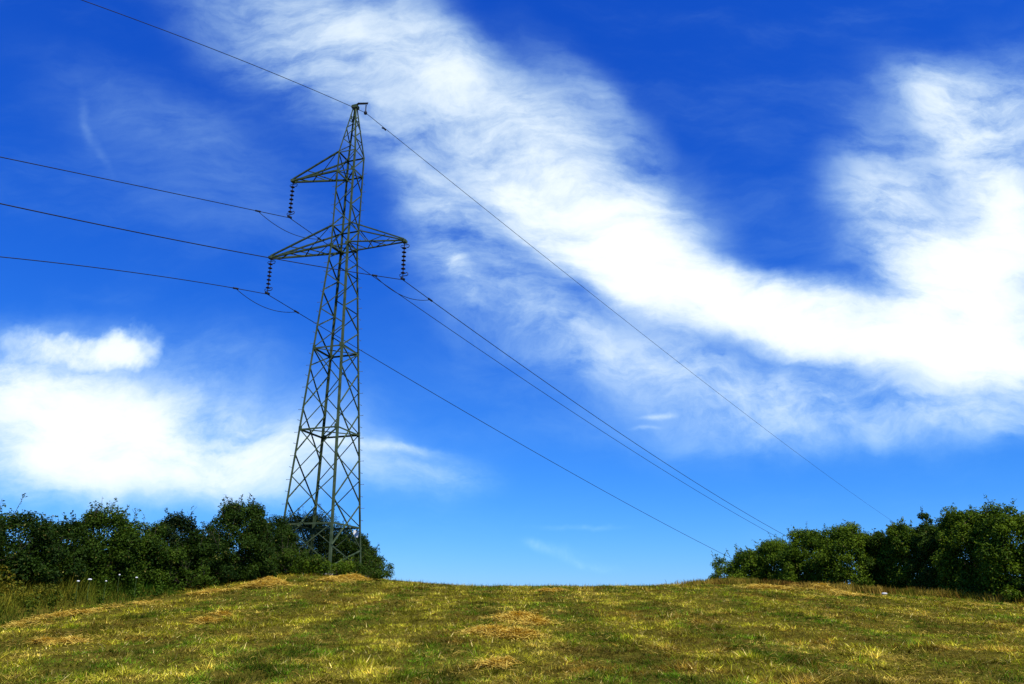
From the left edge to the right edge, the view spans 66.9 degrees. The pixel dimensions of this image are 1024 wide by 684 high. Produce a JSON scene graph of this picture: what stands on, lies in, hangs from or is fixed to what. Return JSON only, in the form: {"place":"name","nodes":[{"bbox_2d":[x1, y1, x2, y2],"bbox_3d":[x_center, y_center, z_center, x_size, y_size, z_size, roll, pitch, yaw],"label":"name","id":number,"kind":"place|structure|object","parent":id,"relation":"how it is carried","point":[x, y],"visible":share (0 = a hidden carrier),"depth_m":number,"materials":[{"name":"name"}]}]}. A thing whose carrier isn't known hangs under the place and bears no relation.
{"place":"outdoors","nodes":[
{"label":"outdoors","id":0,"kind":"place"},
{"bbox_2d":[0,571,1023,683],"bbox_3d":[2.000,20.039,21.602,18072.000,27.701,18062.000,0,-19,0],"label":"ground","id":1,"kind":"structure","parent":0,"point":[272,629],"depth_m":14.51,"materials":[{"name":"plant"}]},
{"bbox_2d":[0,521,32,587],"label":"shrub","id":2,"kind":"object","parent":1,"relation":"on","point":[8,556],"visible":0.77,"depth_m":22.11,"materials":[{"name":"green plant"}]},
{"bbox_2d":[0,493,69,587],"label":"shrub","id":3,"kind":"object","parent":1,"relation":"on","point":[43,545],"visible":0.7,"depth_m":23.16,"materials":[{"name":"green plant"}]},
{"bbox_2d":[18,633,104,645],"bbox_3d":[-7.971,5.267,13.641,1.353,0.253,1.275,0,-19,0],"label":"hay heap","id":4,"kind":"object","parent":1,"relation":"on","point":[70,639],"visible":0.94,"depth_m":13.56,"materials":[{"name":"plant"}]},
{"bbox_2d":[28,510,106,584],"bbox_3d":[-14.575,6.687,25.083,2.601,2.523,2.802,15,-24,-37],"label":"shrub","id":5,"kind":"object","parent":1,"relation":"on","point":[70,530],"visible":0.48,"depth_m":24.99,"materials":[{"name":"green plant"}]},
{"bbox_2d":[0,555,202,628],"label":"tall grass","id":6,"kind":"structure","parent":1,"relation":"on","point":[81,592],"depth_m":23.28,"materials":[{"name":"green plant"}]},
{"bbox_2d":[59,498,166,583],"bbox_3d":[-14.202,6.806,26.628,3.804,3.039,3.492,0,-19,0],"label":"shrub","id":7,"kind":"object","parent":1,"relation":"on","point":[99,520],"visible":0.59,"depth_m":26.35,"materials":[{"name":"green plant"}]},
{"bbox_2d":[102,508,186,583],"bbox_3d":[-13.613,7.469,28.178,2.889,2.661,2.719,-17,-25,40],"label":"shrub","id":8,"kind":"object","parent":1,"relation":"on","point":[167,556],"visible":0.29,"depth_m":27.80,"materials":[{"name":"green plant"}]},
{"bbox_2d":[139,506,210,579],"bbox_3d":[-12.954,7.860,30.187,3.098,2.897,2.978,13,-23,-33],"label":"shrub","id":9,"kind":"object","parent":1,"relation":"on","point":[183,526],"visible":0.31,"depth_m":29.84,"materials":[{"name":"green plant"}]},
{"bbox_2d":[154,558,219,587],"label":"shrub","id":10,"kind":"object","parent":1,"relation":"on","point":[204,573],"visible":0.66,"depth_m":28.18,"materials":[{"name":"green plant"}]},
{"bbox_2d":[171,521,236,583],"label":"shrub","id":11,"kind":"object","parent":1,"relation":"on","point":[207,545],"visible":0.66,"depth_m":29.46,"materials":[{"name":"green plant"}]},
{"bbox_2d":[180,610,237,624],"bbox_3d":[-7.152,6.590,18.521,1.052,0.374,2.446,0,-19,0],"label":"hay heap","id":12,"kind":"object","parent":1,"relation":"on","point":[201,619],"visible":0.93,"depth_m":17.98,"materials":[{"name":"plant"}]},
{"bbox_2d":[201,493,281,580],"bbox_3d":[-11.224,8.120,32.179,4.014,3.590,3.719,14,-24,-35],"label":"shrub","id":13,"kind":"object","parent":1,"relation":"on","point":[252,537],"visible":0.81,"depth_m":31.41,"materials":[{"name":"green plant"}]},
{"bbox_2d":[228,549,269,579],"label":"shrub","id":14,"kind":"object","parent":1,"relation":"on","point":[251,562],"visible":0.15,"depth_m":31.34,"materials":[{"name":"green plant"}]},
{"bbox_2d":[244,510,300,572],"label":"shrub","id":15,"kind":"object","parent":1,"relation":"on","point":[283,531],"visible":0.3,"depth_m":37.38,"materials":[{"name":"green plant"}]},
{"bbox_2d":[273,538,329,574],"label":"shrub","id":16,"kind":"object","parent":1,"relation":"on","point":[291,554],"visible":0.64,"depth_m":35.24,"materials":[{"name":"green plant"}]},
{"bbox_2d":[275,504,358,572],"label":"shrub","id":17,"kind":"object","parent":1,"relation":"on","point":[318,540],"visible":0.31,"depth_m":42.39,"materials":[{"name":"green plant"}]},
{"bbox_2d":[288,550,354,575],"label":"shrub","id":18,"kind":"object","parent":1,"relation":"on","point":[342,565],"visible":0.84,"depth_m":35.43,"materials":[{"name":"green plant"}]},
{"bbox_2d":[268,102,407,575],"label":"pylon","id":19,"kind":"object","parent":1,"relation":"on","point":[330,356],"visible":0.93,"depth_m":42.98,"materials":[{"name":"grey metal"}]},
{"bbox_2d":[264,259,275,294],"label":"insulator string","id":20,"kind":"object","parent":19,"relation":"hanging from","point":[268,279],"visible":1,"depth_m":45.80,"materials":[{"name":"brown ceramic"}]},
{"bbox_2d":[0,256,731,558],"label":"power cable","id":21,"kind":"object","parent":20,"relation":"hanging from","point":[325,329],"visible":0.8,"depth_m":46.45,"materials":[{"name":"black metal"}]},
{"bbox_2d":[287,182,297,218],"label":"insulator string","id":22,"kind":"object","parent":19,"relation":"hanging from","point":[291,199],"visible":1,"depth_m":47.18,"materials":[{"name":"brown ceramic"}]},
{"bbox_2d":[0,157,789,543],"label":"power cable","id":23,"kind":"object","parent":22,"relation":"hanging from","point":[348,259],"visible":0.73,"depth_m":46.92,"materials":[{"name":"black metal"}]},
{"bbox_2d":[399,243,409,280],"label":"insulator string","id":24,"kind":"object","parent":19,"relation":"hanging from","point":[403,264],"visible":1,"depth_m":43.13,"materials":[{"name":"brown ceramic"}]},
{"bbox_2d":[0,203,785,535],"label":"power cable","id":25,"kind":"object","parent":24,"relation":"hanging from","point":[336,269],"visible":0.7,"depth_m":38.72,"materials":[{"name":"black metal"}]},
{"bbox_2d":[82,0,891,520],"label":"earth wire","id":26,"kind":"object","parent":19,"relation":"hanging from","point":[432,166],"visible":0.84,"depth_m":48.55,"materials":[{"name":"black metal"}]},
{"bbox_2d":[304,530,385,572],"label":"shrub","id":27,"kind":"object","parent":1,"relation":"on","point":[349,545],"visible":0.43,"depth_m":41.80,"materials":[{"name":"green plant"}]},
{"bbox_2d":[330,554,386,578],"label":"shrub","id":28,"kind":"object","parent":1,"relation":"on","point":[371,571],"visible":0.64,"depth_m":36.41,"materials":[{"name":"green plant"}]},
{"bbox_2d":[345,550,393,578],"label":"shrub","id":29,"kind":"object","parent":1,"relation":"on","point":[364,560],"visible":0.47,"depth_m":41.69,"materials":[{"name":"green plant"}]},
{"bbox_2d":[468,654,522,670],"bbox_3d":[-0.314,4.676,11.260,0.891,0.271,1.072,-6,-20,17],"label":"hay heap","id":30,"kind":"object","parent":1,"relation":"on","point":[504,661],"visible":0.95,"depth_m":11.17,"materials":[{"name":"plant"}]},
{"bbox_2d":[453,609,562,640],"bbox_3d":[0.072,6.242,17.226,2.218,0.631,6.627,-2,-19,6],"label":"hay heap","id":31,"kind":"object","parent":1,"relation":"on","point":[526,618],"visible":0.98,"depth_m":15.16,"materials":[{"name":"plant"}]},
{"bbox_2d":[0,572,1023,683],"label":"cut hay","id":32,"kind":"object","parent":1,"relation":"on","point":[267,581],"visible":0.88,"depth_m":19.59,"materials":[{"name":"plant"}]},
{"bbox_2d":[529,587,569,592],"bbox_3d":[1.466,9.809,30.579,1.290,0.298,2.167,-15,-24,37],"label":"hay heap","id":33,"kind":"object","parent":1,"relation":"on","point":[554,589],"visible":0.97,"depth_m":30.41,"materials":[{"name":"plant"}]},
{"bbox_2d":[708,551,735,579],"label":"shrub","id":34,"kind":"object","parent":1,"relation":"on","point":[717,565],"visible":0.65,"depth_m":42.65,"materials":[{"name":"green plant"}]},
{"bbox_2d":[723,544,774,580],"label":"shrub","id":35,"kind":"object","parent":1,"relation":"on","point":[743,564],"visible":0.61,"depth_m":41.70,"materials":[{"name":"green plant"}]},
{"bbox_2d":[748,533,806,581],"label":"shrub","id":36,"kind":"object","parent":1,"relation":"on","point":[768,549],"visible":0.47,"depth_m":41.06,"materials":[{"name":"green plant"}]},
{"bbox_2d":[771,523,832,583],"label":"shrub","id":37,"kind":"object","parent":1,"relation":"on","point":[791,553],"visible":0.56,"depth_m":39.01,"materials":[{"name":"green plant"}]},
{"bbox_2d":[805,519,887,586],"bbox_3d":[16.211,10.310,37.432,3.734,3.470,4.109,0,-19,0],"label":"shrub","id":38,"kind":"object","parent":1,"relation":"on","point":[843,547],"visible":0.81,"depth_m":36.79,"materials":[{"name":"green plant"}]},
{"bbox_2d":[853,528,908,589],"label":"shrub","id":39,"kind":"object","parent":1,"relation":"on","point":[878,537],"visible":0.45,"depth_m":36.17,"materials":[{"name":"green plant"}]},
{"bbox_2d":[874,518,931,589],"bbox_3d":[17.984,9.745,35.373,2.648,3.490,2.800,10,-22,-27],"label":"shrub","id":40,"kind":"object","parent":1,"relation":"on","point":[900,538],"visible":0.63,"depth_m":34.99,"materials":[{"name":"green plant"}]},
{"bbox_2d":[913,506,950,581],"bbox_3d":[18.227,9.029,33.620,1.008,3.929,2.464,0,-19,0],"label":"sapling","id":41,"kind":"object","parent":1,"relation":"on","point":[924,515],"visible":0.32,"depth_m":34.12,"materials":[{"name":"green plant"}]},
{"bbox_2d":[904,517,970,590],"bbox_3d":[18.240,9.169,33.309,2.818,3.504,2.669,0,-19,0],"label":"shrub","id":42,"kind":"object","parent":1,"relation":"on","point":[925,542],"visible":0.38,"depth_m":32.98,"materials":[{"name":"green plant"}]},
{"bbox_2d":[928,503,1023,592],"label":"shrub","id":43,"kind":"object","parent":1,"relation":"on","point":[953,535],"visible":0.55,"depth_m":31.30,"materials":[{"name":"green plant"}]},
{"bbox_2d":[952,494,1023,599],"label":"shrub","id":44,"kind":"object","parent":1,"relation":"on","point":[996,544],"visible":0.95,"depth_m":29.18,"materials":[{"name":"green plant"}]},
{"bbox_2d":[0,0,1023,586],"label":"sky","id":45,"kind":"structure","parent":0,"point":[814,208],"materials":[{"name":"blue"}]},
{"bbox_2d":[665,576,1023,603],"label":"dry grass","id":46,"kind":"structure","parent":0,"point":[924,592],"depth_m":32.47,"materials":[{"name":"green plant"}]}
]}

